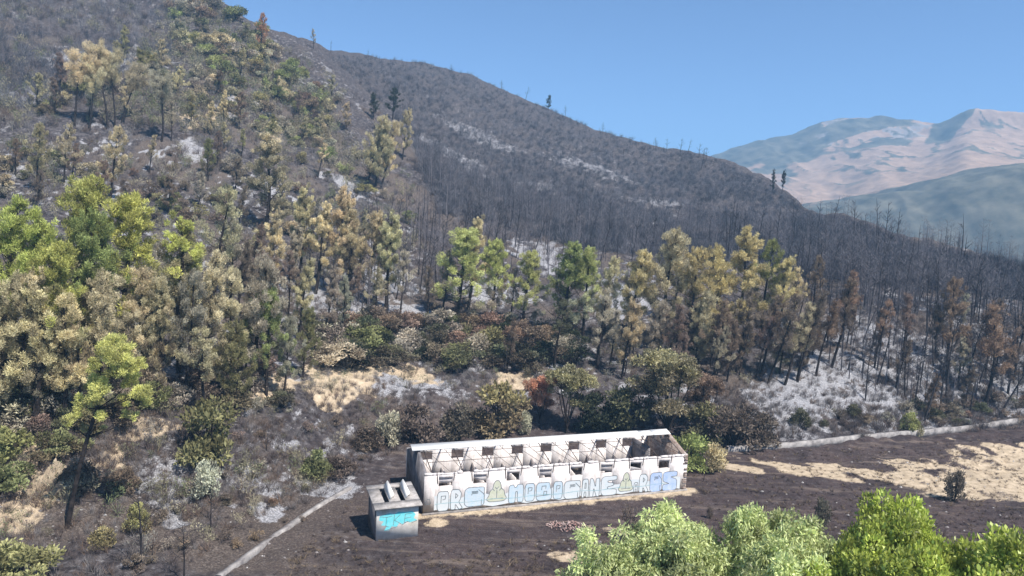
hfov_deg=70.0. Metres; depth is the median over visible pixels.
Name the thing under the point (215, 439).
shrub
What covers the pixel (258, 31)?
shrub
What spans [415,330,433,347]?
shrub
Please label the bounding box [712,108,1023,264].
mountains
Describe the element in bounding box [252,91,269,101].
shrub
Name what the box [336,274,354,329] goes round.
pine tree
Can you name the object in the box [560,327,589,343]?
shrub
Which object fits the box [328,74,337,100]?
pine tree
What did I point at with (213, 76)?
shrub
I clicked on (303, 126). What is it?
pine tree
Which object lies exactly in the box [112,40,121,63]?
pine tree
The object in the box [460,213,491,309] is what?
pine tree
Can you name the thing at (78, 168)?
shrub
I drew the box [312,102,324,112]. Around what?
shrub
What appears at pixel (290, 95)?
shrub
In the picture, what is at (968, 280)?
burnt tree
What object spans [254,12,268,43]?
pine tree
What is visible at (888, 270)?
burnt tree
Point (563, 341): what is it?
shrub
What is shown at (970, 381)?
pine tree
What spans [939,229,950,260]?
burnt tree
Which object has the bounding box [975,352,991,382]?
burnt tree
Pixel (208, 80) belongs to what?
shrub
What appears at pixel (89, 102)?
pine tree
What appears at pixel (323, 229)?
pine tree
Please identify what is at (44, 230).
pine tree
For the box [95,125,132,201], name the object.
pine tree
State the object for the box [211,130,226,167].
pine tree
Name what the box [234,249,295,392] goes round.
pine tree
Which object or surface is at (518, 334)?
shrub
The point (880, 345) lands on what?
burnt tree
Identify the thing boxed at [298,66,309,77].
shrub
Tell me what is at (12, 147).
shrub
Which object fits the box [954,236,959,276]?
burnt tree
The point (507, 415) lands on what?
shrub
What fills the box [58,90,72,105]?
shrub
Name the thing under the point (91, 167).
shrub
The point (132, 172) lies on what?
shrub
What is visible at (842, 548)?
leafy tree
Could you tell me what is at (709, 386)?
oak tree
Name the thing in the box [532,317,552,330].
shrub
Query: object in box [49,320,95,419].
pine tree
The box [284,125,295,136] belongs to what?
shrub
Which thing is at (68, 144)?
pine tree
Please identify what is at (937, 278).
burnt tree
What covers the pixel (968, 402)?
shrub
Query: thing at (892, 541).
leafy tree
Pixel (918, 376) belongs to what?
burnt tree
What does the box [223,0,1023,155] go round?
sky
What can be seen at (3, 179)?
pine tree
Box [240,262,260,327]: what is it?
pine tree
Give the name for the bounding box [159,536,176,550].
shrub
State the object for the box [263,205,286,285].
pine tree
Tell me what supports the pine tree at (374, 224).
on the ground
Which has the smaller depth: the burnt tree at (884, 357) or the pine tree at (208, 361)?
the pine tree at (208, 361)
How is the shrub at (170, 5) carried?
on the ground
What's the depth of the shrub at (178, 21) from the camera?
224.88 m
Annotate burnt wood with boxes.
[0,0,1023,298]
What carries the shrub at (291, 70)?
on the ground
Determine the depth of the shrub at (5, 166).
127.58 m
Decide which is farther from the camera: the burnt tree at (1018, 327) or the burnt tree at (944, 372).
the burnt tree at (1018, 327)
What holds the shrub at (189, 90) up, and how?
on the ground
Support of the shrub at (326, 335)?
on the ground
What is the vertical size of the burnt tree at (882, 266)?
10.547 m
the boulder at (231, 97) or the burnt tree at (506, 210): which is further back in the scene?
the boulder at (231, 97)
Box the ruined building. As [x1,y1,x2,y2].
[406,429,687,515]
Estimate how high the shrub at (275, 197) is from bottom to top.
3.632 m
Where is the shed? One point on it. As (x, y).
(393, 509)
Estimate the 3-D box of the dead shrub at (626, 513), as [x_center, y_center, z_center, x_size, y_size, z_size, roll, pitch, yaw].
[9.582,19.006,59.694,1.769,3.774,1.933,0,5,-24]
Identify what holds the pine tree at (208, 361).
on the ground
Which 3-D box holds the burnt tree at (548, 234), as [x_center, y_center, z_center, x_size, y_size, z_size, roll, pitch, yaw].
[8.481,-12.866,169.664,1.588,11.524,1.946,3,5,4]
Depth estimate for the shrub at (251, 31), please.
233.25 m
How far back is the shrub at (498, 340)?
105.53 m
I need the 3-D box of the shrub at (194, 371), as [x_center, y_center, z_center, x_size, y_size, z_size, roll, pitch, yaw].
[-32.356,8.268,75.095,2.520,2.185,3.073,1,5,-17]
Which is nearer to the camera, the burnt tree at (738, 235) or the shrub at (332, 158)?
the burnt tree at (738, 235)
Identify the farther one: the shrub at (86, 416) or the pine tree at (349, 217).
the pine tree at (349, 217)
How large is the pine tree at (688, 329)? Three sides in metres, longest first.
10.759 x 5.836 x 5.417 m
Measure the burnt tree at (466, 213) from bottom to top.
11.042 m
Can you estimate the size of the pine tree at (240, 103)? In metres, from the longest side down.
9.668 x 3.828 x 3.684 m
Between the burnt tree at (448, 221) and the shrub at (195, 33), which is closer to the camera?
the burnt tree at (448, 221)
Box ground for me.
[0,0,1023,575]
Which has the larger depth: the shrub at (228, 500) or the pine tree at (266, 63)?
the pine tree at (266, 63)
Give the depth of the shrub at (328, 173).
171.24 m
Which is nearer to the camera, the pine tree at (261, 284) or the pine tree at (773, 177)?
the pine tree at (261, 284)
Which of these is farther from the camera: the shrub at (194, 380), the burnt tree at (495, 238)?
the burnt tree at (495, 238)
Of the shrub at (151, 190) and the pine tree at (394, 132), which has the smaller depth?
the shrub at (151, 190)
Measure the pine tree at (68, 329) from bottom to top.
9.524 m
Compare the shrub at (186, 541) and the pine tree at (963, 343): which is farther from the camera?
the pine tree at (963, 343)
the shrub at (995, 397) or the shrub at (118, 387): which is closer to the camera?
the shrub at (118, 387)
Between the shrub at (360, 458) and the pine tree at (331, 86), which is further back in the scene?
the pine tree at (331, 86)
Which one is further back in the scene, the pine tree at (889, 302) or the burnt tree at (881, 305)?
the burnt tree at (881, 305)
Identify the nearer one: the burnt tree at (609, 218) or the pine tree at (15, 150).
the pine tree at (15, 150)
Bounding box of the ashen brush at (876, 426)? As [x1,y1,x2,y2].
[0,316,1023,575]
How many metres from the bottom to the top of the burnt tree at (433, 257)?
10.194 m
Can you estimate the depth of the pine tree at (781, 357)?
104.36 m
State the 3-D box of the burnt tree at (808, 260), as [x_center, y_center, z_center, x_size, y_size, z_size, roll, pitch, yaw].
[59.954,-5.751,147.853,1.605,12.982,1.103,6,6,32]
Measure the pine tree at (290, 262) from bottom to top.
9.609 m
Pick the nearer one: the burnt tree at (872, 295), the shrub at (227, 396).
the shrub at (227, 396)
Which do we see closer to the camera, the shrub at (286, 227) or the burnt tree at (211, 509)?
the burnt tree at (211, 509)
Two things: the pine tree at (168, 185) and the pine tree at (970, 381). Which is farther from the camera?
the pine tree at (168, 185)
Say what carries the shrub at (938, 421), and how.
on the ground
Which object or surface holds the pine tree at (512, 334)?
on the ground
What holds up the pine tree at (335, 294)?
on the ground
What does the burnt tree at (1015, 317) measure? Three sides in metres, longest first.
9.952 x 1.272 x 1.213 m
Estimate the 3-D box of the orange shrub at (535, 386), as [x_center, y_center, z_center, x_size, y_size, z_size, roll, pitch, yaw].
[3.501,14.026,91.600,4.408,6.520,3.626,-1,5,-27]
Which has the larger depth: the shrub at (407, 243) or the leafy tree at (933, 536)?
the shrub at (407, 243)
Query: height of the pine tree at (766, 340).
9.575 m
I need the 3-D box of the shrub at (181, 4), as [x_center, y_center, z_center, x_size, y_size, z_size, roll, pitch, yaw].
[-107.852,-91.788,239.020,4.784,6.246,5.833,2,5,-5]
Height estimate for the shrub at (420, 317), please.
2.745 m
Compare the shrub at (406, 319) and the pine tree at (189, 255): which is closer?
the pine tree at (189, 255)
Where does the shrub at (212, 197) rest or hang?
on the ground
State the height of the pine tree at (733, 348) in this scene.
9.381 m
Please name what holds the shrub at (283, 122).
on the ground
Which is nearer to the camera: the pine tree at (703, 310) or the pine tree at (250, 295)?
the pine tree at (250, 295)
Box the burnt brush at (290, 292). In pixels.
[0,0,1023,575]
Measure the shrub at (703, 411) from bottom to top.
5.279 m
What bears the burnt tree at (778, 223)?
on the ground
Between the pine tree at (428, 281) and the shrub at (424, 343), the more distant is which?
the pine tree at (428, 281)
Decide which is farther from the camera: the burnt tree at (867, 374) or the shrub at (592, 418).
the burnt tree at (867, 374)
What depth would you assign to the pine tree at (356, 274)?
107.93 m
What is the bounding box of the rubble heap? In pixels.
[545,520,585,531]
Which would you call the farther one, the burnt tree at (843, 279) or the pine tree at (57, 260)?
the burnt tree at (843, 279)
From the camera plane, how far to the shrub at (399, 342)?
99.36 m
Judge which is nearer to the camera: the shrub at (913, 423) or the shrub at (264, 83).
the shrub at (913, 423)
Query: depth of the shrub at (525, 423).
89.03 m
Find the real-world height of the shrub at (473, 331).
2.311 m
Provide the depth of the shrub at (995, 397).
107.80 m
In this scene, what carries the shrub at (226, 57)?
on the ground
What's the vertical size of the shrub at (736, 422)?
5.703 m
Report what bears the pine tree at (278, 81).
on the ground
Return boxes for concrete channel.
[215,486,351,575]
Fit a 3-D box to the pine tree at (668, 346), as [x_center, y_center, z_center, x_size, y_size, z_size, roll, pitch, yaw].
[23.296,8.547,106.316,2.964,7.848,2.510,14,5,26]
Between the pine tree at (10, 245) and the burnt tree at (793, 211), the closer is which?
the pine tree at (10, 245)
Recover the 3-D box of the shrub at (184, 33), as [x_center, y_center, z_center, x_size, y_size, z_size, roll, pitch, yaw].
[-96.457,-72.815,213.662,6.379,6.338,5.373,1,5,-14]
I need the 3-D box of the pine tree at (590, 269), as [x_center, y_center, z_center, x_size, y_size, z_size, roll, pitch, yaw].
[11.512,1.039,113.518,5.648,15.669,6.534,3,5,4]
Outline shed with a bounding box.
[366,479,422,540]
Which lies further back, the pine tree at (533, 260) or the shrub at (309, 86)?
the shrub at (309, 86)
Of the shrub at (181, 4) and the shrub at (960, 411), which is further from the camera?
the shrub at (181, 4)
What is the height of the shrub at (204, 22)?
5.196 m
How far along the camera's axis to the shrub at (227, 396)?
71.93 m
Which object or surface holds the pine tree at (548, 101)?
on the ground
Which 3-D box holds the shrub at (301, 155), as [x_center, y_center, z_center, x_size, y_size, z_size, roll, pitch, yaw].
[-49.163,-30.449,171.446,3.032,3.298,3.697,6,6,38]
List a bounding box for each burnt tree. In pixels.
[118,482,159,564]
[168,518,201,575]
[202,486,216,531]
[342,243,353,284]
[352,250,365,301]
[357,265,371,305]
[361,195,371,219]
[394,247,412,298]
[401,226,412,270]
[415,205,423,238]
[415,239,431,291]
[418,229,422,274]
[422,236,438,297]
[427,235,438,284]
[438,203,455,249]
[439,214,446,267]
[459,195,473,228]
[459,205,472,234]
[473,189,484,218]
[485,217,493,253]
[487,226,501,267]
[490,206,502,249]
[504,205,509,241]
[504,335,509,373]
[513,210,521,247]
[516,226,523,257]
[535,211,548,246]
[546,213,550,254]
[600,223,613,260]
[606,199,614,234]
[615,228,620,257]
[630,217,642,259]
[638,223,652,248]
[720,212,735,269]
[729,197,736,231]
[729,204,739,246]
[730,215,743,267]
[753,206,766,242]
[774,205,782,251]
[787,197,798,226]
[790,210,799,238]
[795,236,804,267]
[797,267,813,321]
[798,238,808,276]
[803,274,818,314]
[804,234,811,283]
[811,229,825,277]
[814,202,822,226]
[814,239,828,273]
[825,275,836,347]
[828,201,843,239]
[828,232,842,283]
[838,267,847,295]
[847,245,859,274]
[848,201,863,242]
[848,332,857,370]
[858,291,866,326]
[859,329,877,369]
[862,213,869,245]
[863,302,882,340]
[863,343,876,400]
[868,253,889,312]
[869,271,877,320]
[869,281,891,348]
[871,223,882,261]
[874,312,890,370]
[875,203,880,238]
[875,247,889,294]
[876,226,895,265]
[876,322,892,384]
[879,203,894,246]
[880,285,898,333]
[882,225,892,261]
[883,254,892,293]
[888,304,893,368]
[891,212,902,245]
[891,302,903,345]
[892,343,918,395]
[900,290,921,352]
[901,323,913,348]
[902,239,918,295]
[909,346,928,401]
[918,268,940,334]
[920,339,928,385]
[924,347,952,420]
[926,316,940,366]
[929,241,946,292]
[929,260,945,300]
[929,348,953,402]
[931,265,945,323]
[935,315,970,396]
[938,298,947,347]
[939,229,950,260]
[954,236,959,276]
[959,239,970,277]
[960,215,963,265]
[961,263,976,293]
[961,313,987,386]
[965,304,978,344]
[968,253,988,317]
[968,295,976,357]
[969,364,984,410]
[974,287,1002,351]
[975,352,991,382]
[977,275,986,323]
[979,283,993,329]
[990,246,1002,280]
[994,320,1008,372]
[999,292,1017,332]
[1002,361,1023,409]
[1012,295,1015,343]
[1012,308,1020,366]
[1014,264,1023,319]
[1016,362,1022,398]
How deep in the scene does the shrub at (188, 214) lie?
124.88 m
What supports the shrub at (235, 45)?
on the ground
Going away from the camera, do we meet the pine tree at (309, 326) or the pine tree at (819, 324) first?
the pine tree at (309, 326)
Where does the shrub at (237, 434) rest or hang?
on the ground
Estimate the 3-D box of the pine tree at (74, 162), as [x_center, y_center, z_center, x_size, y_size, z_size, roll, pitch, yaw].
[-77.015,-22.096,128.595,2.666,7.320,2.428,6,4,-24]
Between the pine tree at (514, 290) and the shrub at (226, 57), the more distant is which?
the shrub at (226, 57)
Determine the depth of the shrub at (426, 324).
111.45 m
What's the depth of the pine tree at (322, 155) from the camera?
168.70 m
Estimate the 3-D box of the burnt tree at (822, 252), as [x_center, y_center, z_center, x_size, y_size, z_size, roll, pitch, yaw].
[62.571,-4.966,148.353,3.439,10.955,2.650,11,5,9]
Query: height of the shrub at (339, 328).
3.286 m
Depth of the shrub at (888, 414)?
97.74 m
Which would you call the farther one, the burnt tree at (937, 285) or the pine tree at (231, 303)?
the burnt tree at (937, 285)
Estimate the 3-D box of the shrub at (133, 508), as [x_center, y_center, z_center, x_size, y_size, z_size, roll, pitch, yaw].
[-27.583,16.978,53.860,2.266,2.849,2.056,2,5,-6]
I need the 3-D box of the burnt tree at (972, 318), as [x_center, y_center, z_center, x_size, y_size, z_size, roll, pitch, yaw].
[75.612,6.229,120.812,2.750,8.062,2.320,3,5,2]
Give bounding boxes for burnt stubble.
[272,436,1023,575]
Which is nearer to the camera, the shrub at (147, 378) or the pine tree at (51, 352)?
the pine tree at (51, 352)
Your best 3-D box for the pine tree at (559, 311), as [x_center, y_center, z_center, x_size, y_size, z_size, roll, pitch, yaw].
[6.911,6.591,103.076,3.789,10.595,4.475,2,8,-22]
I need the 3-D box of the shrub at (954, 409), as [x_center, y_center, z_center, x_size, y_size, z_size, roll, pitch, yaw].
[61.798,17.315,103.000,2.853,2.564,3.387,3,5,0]
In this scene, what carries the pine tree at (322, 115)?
on the ground
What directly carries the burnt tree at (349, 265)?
on the ground
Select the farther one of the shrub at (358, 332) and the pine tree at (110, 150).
the pine tree at (110, 150)
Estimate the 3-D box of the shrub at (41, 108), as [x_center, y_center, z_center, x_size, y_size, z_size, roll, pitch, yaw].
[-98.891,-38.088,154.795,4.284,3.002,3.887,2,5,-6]
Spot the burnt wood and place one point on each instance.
(614, 240)
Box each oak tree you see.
[544,362,600,433]
[624,346,703,429]
[681,372,726,409]
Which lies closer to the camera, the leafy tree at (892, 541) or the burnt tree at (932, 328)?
the leafy tree at (892, 541)
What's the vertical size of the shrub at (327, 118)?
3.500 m
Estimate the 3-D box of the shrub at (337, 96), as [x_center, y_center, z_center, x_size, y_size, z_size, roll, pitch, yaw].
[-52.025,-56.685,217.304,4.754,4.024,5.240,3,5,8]
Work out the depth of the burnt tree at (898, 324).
116.03 m
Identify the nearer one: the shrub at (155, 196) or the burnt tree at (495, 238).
the shrub at (155, 196)
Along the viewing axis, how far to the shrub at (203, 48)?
209.27 m
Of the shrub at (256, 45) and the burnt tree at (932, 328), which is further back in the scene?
the shrub at (256, 45)
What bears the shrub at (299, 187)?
on the ground
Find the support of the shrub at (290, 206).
on the ground
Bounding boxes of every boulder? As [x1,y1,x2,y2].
[220,94,237,105]
[226,112,236,120]
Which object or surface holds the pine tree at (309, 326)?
on the ground
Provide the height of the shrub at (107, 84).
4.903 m
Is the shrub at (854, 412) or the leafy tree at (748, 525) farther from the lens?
the shrub at (854, 412)
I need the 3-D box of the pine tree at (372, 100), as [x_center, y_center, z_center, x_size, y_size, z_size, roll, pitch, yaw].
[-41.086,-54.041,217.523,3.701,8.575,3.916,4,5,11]
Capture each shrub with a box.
[0,154,20,170]
[0,173,14,186]
[0,184,16,198]
[0,382,51,416]
[0,392,29,422]
[0,405,46,434]
[0,425,39,462]
[0,458,37,494]
[0,537,65,575]
[7,137,16,148]
[16,372,63,397]
[17,170,30,178]
[18,147,36,160]
[24,413,52,435]
[28,427,94,462]
[32,102,53,114]
[32,391,73,418]
[42,149,69,166]
[43,96,61,108]
[50,405,76,426]
[53,456,101,494]
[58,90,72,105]
[61,81,75,90]
[69,163,84,170]
[70,408,106,436]
[75,162,101,176]
[78,81,99,93]
[87,525,116,551]
[92,390,113,414]
[100,465,142,493]
[103,77,130,91]
[103,393,144,425]
[107,372,121,389]
[109,375,147,398]
[110,158,127,168]
[120,501,152,533]
[121,552,146,574]
[126,369,164,404]
[129,56,155,68]
[129,167,138,175]
[134,379,172,410]
[136,181,163,197]
[142,51,159,66]
[142,553,157,563]
[145,208,162,219]
[149,191,163,200]
[151,508,170,522]
[154,197,181,212]
[156,175,166,186]
[157,67,170,76]
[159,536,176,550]
[160,55,171,65]
[161,381,196,407]
[165,0,178,10]
[166,150,175,155]
[167,7,182,19]
[168,24,183,38]
[168,162,179,170]
[169,18,189,30]
[170,191,182,201]
[171,28,192,47]
[171,505,182,513]
[172,40,192,55]
[173,0,187,14]
[173,487,187,497]
[174,394,240,466]
[175,374,192,387]
[175,535,191,549]
[176,179,191,189]
[176,207,197,221]
[177,197,189,207]
[182,88,196,99]
[183,202,209,219]
[185,360,210,376]
[186,30,201,43]
[187,0,206,7]
[187,0,207,14]
[187,459,222,499]
[188,77,199,87]
[188,370,213,390]
[189,64,207,77]
[191,84,208,97]
[192,31,219,44]
[192,43,219,57]
[193,5,216,19]
[193,17,210,32]
[194,380,222,398]
[196,93,214,105]
[200,370,232,386]
[202,77,215,89]
[204,193,220,203]
[205,54,223,68]
[205,65,216,75]
[205,73,216,82]
[205,209,226,223]
[208,153,222,165]
[209,0,224,7]
[209,30,236,47]
[211,41,227,56]
[211,355,258,377]
[213,380,256,411]
[215,80,227,90]
[215,375,244,389]
[216,193,231,205]
[216,467,230,478]
[217,100,242,115]
[217,527,234,540]
[218,27,230,33]
[218,493,233,505]
[219,59,238,74]
[220,86,243,96]
[220,157,237,172]
[221,4,248,20]
[221,54,237,63]
[223,45,241,59]
[227,41,259,58]
[227,71,246,87]
[228,152,238,162]
[230,32,240,43]
[230,537,243,548]
[232,431,247,441]
[233,369,267,392]
[236,28,250,41]
[236,42,258,59]
[240,164,251,175]
[241,28,255,37]
[246,119,268,131]
[247,56,272,76]
[247,528,264,540]
[249,42,269,58]
[252,71,268,81]
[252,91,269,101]
[252,429,266,437]
[253,396,267,409]
[254,21,269,36]
[257,48,277,60]
[257,100,275,112]
[257,352,278,374]
[258,38,271,49]
[259,114,268,121]
[260,75,276,91]
[261,387,295,407]
[263,121,282,134]
[264,41,282,58]
[267,84,288,99]
[268,63,282,74]
[268,498,278,506]
[271,192,285,207]
[273,68,292,82]
[275,115,291,127]
[277,80,288,88]
[279,57,299,69]
[280,65,299,83]
[280,88,295,103]
[282,220,297,234]
[283,202,299,213]
[284,63,305,78]
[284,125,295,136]
[288,135,306,147]
[289,100,302,113]
[290,91,302,101]
[294,182,305,192]
[296,151,307,163]
[296,320,329,338]
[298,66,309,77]
[298,447,336,484]
[299,123,320,137]
[300,98,318,110]
[300,107,309,116]
[301,82,320,95]
[301,92,318,99]
[301,331,328,349]
[301,420,316,431]
[305,322,348,344]
[307,338,366,366]
[308,109,319,119]
[312,81,322,90]
[312,88,331,105]
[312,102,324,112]
[312,134,323,145]
[316,123,329,135]
[317,146,337,161]
[318,316,342,333]
[320,340,374,369]
[322,97,336,111]
[322,138,338,151]
[322,171,331,177]
[324,114,333,124]
[324,320,360,337]
[328,155,337,165]
[328,414,342,425]
[328,454,359,479]
[330,91,344,102]
[330,333,346,343]
[336,161,349,173]
[337,311,364,329]
[339,322,393,346]
[349,315,381,335]
[350,145,363,159]
[350,337,367,360]
[351,421,384,452]
[353,183,378,194]
[355,304,377,319]
[357,453,365,460]
[361,332,391,356]
[363,304,390,321]
[370,344,420,366]
[371,332,396,355]
[374,410,401,447]
[376,312,402,333]
[379,188,388,198]
[381,337,411,357]
[390,309,421,330]
[391,327,425,351]
[392,401,445,443]
[400,237,415,249]
[402,210,418,221]
[407,312,425,326]
[413,346,432,361]
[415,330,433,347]
[418,311,433,327]
[420,307,462,333]
[423,322,451,347]
[424,340,448,365]
[436,345,472,371]
[439,399,479,441]
[444,314,461,322]
[445,330,468,347]
[448,339,471,355]
[453,307,468,323]
[454,344,485,368]
[456,313,492,331]
[457,322,472,338]
[459,379,532,439]
[463,332,490,353]
[466,327,485,337]
[473,311,505,332]
[474,325,507,347]
[479,343,514,367]
[488,338,524,358]
[493,316,513,336]
[497,311,518,325]
[500,325,527,342]
[501,318,533,337]
[506,341,535,358]
[507,348,544,372]
[516,324,552,349]
[519,410,532,434]
[522,375,557,420]
[528,339,561,361]
[531,349,550,366]
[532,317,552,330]
[537,334,585,356]
[541,324,557,340]
[546,346,572,364]
[550,319,581,334]
[556,339,593,364]
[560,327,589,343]
[572,390,619,432]
[597,385,655,432]
[619,500,638,537]
[673,432,711,472]
[680,400,725,443]
[693,401,772,450]
[703,442,728,472]
[706,506,712,518]
[747,412,781,448]
[787,407,811,428]
[814,496,831,526]
[818,419,828,426]
[830,408,847,418]
[840,417,847,424]
[844,404,863,419]
[859,414,877,423]
[881,411,894,422]
[898,400,914,411]
[899,410,925,436]
[909,396,926,410]
[929,407,946,419]
[931,398,952,410]
[934,416,948,426]
[940,402,959,418]
[942,468,966,501]
[951,418,961,425]
[955,406,967,416]
[956,397,974,406]
[961,417,970,424]
[962,411,972,418]
[967,400,992,412]
[980,389,1007,402]
[1000,408,1013,416]
[1009,413,1021,421]
[1010,398,1023,408]
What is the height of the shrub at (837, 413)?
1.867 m
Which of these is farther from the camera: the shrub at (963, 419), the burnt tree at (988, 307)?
the burnt tree at (988, 307)
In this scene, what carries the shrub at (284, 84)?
on the ground
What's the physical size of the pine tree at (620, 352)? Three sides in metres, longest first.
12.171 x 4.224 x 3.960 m
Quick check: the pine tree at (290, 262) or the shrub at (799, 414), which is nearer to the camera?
the shrub at (799, 414)
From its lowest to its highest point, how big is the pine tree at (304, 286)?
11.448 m
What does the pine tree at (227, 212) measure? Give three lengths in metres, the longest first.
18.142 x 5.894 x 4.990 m
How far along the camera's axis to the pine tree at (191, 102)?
164.41 m
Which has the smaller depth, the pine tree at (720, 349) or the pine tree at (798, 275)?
the pine tree at (720, 349)
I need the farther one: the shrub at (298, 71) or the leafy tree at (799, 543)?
the shrub at (298, 71)
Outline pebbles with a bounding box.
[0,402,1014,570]
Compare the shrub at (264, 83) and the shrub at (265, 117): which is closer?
the shrub at (265, 117)
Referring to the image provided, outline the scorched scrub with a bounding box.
[0,0,797,569]
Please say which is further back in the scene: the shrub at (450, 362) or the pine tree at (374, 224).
the pine tree at (374, 224)
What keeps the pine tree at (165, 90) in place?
on the ground
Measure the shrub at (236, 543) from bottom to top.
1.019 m
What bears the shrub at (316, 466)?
on the ground
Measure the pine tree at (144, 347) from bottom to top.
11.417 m
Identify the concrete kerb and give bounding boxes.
[726,418,1023,451]
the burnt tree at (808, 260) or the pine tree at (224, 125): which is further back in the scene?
the pine tree at (224, 125)
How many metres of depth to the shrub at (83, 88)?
169.45 m
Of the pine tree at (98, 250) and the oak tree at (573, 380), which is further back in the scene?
the oak tree at (573, 380)
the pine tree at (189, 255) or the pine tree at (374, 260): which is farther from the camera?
the pine tree at (374, 260)
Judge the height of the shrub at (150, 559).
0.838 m
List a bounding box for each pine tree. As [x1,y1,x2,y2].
[0,153,6,183]
[0,194,44,369]
[0,261,58,427]
[0,278,25,417]
[0,310,21,382]
[0,372,11,404]
[1,204,81,366]
[3,287,68,432]
[6,138,23,175]
[14,239,111,413]
[18,347,43,432]
[22,122,52,191]
[25,72,47,107]
[31,291,99,428]
[32,168,45,205]
[42,339,71,421]
[47,76,64,114]
[47,172,140,341]
[49,208,131,390]
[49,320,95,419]
[52,52,70,90]
[53,122,84,185]
[57,190,187,348]
[59,306,89,370]
[60,332,154,527]
[63,46,108,126]
[66,143,82,174]
[73,266,142,396]
[74,52,85,97]
[81,38,109,128]
[83,62,120,130]
[85,91,100,119]
[90,43,125,126]
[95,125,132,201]
[96,160,115,208]
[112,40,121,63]
[115,178,133,201]
[115,265,171,375]
[115,275,178,373]
[117,85,129,122]
[119,25,130,58]
[121,61,153,122]
[134,46,148,76]
[139,276,187,394]
[145,135,158,171]
[145,231,167,278]
[148,69,175,141]
[149,62,160,98]
[151,38,170,70]
[154,209,214,373]
[159,95,170,113]
[161,175,179,214]
[165,101,175,140]
[168,267,217,385]
[169,266,201,350]
[171,64,190,99]
[174,324,217,403]
[178,249,235,385]
[185,94,199,125]
[190,171,208,204]
[193,185,242,318]
[200,136,219,180]
[204,101,216,134]
[210,265,255,379]
[210,318,258,409]
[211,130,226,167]
[213,70,224,93]
[217,90,228,118]
[218,228,231,292]
[221,121,231,152]
[221,218,253,310]
[227,157,243,192]
[230,239,255,320]
[232,91,248,130]
[233,47,250,75]
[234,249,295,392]
[235,186,248,223]
[236,280,259,329]
[237,129,246,155]
[240,131,300,234]
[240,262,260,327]
[241,308,260,366]
[242,222,266,273]
[244,286,296,395]
[247,228,262,280]
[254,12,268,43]
[261,56,273,78]
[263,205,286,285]
[266,256,283,294]
[268,113,277,134]
[272,314,306,392]
[275,172,289,209]
[277,76,284,97]
[280,249,296,314]
[284,268,302,319]
[285,223,303,290]
[289,181,315,286]
[290,306,321,379]
[291,256,315,340]
[294,90,304,116]
[300,115,309,138]
[306,198,337,293]
[307,196,323,251]
[310,28,316,48]
[314,111,324,135]
[315,142,329,177]
[321,263,343,331]
[324,184,359,276]
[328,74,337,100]
[329,237,343,296]
[332,199,370,295]
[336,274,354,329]
[340,101,351,130]
[346,266,364,310]
[354,209,392,303]
[354,231,369,284]
[357,114,390,183]
[357,207,368,236]
[363,266,391,306]
[366,231,385,281]
[367,121,393,187]
[369,93,379,119]
[376,209,402,313]
[381,119,404,184]
[385,87,403,119]
[394,249,418,311]
[395,109,413,159]
[416,265,438,314]
[431,226,498,323]
[436,249,464,308]
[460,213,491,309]
[472,238,514,313]
[501,249,550,321]
[503,320,518,373]
[505,265,522,310]
[542,240,592,333]
[546,94,550,109]
[550,298,572,367]
[569,245,604,335]
[586,255,627,341]
[588,286,623,368]
[603,308,621,365]
[613,296,645,378]
[615,249,657,342]
[626,309,642,353]
[630,317,643,367]
[637,226,693,347]
[639,299,671,368]
[657,309,672,348]
[662,323,676,349]
[664,233,690,319]
[664,303,687,349]
[667,299,707,353]
[671,246,716,328]
[671,330,693,372]
[675,289,718,363]
[688,315,710,364]
[694,242,746,345]
[698,297,743,375]
[706,313,723,366]
[710,324,735,377]
[716,318,743,379]
[721,224,770,327]
[725,288,763,373]
[737,324,756,376]
[749,238,784,334]
[752,293,786,373]
[752,315,779,378]
[764,254,800,333]
[767,294,804,383]
[769,170,776,190]
[771,325,795,373]
[781,169,786,190]
[784,300,816,385]
[787,264,809,321]
[789,325,811,379]
[796,290,829,382]
[802,300,826,356]
[804,255,827,302]
[810,298,842,376]
[829,278,862,367]
[835,269,863,340]
[845,306,857,346]
[871,312,887,357]
[874,299,895,367]
[891,337,914,387]
[892,292,915,362]
[924,370,942,419]
[928,276,970,367]
[928,302,946,355]
[950,334,972,387]
[956,292,970,341]
[958,361,978,412]
[959,326,972,369]
[970,300,1018,403]
[979,297,1013,357]
[982,313,1002,373]
[1002,314,1023,383]
[1002,346,1021,393]
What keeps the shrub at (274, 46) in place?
on the ground
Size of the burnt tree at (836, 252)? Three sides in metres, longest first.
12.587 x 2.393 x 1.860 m
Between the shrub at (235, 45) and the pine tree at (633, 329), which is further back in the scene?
the shrub at (235, 45)
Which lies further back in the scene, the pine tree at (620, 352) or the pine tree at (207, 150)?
the pine tree at (207, 150)
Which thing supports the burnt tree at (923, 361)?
on the ground
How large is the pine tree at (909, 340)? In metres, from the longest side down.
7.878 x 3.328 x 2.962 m
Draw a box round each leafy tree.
[554,497,735,575]
[578,546,642,575]
[706,513,841,575]
[707,501,819,575]
[765,530,876,575]
[824,488,963,575]
[919,529,991,575]
[948,521,1023,575]
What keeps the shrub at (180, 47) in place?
on the ground
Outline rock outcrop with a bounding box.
[21,458,101,508]
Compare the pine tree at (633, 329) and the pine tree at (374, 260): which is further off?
the pine tree at (374, 260)
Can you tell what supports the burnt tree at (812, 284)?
on the ground
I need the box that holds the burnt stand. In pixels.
[0,0,1023,410]
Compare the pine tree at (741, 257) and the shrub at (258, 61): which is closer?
the pine tree at (741, 257)
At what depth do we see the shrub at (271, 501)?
62.36 m
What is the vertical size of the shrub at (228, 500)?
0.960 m
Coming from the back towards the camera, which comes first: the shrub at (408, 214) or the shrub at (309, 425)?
the shrub at (408, 214)
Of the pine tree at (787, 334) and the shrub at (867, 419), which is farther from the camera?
the pine tree at (787, 334)
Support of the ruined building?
on the ground

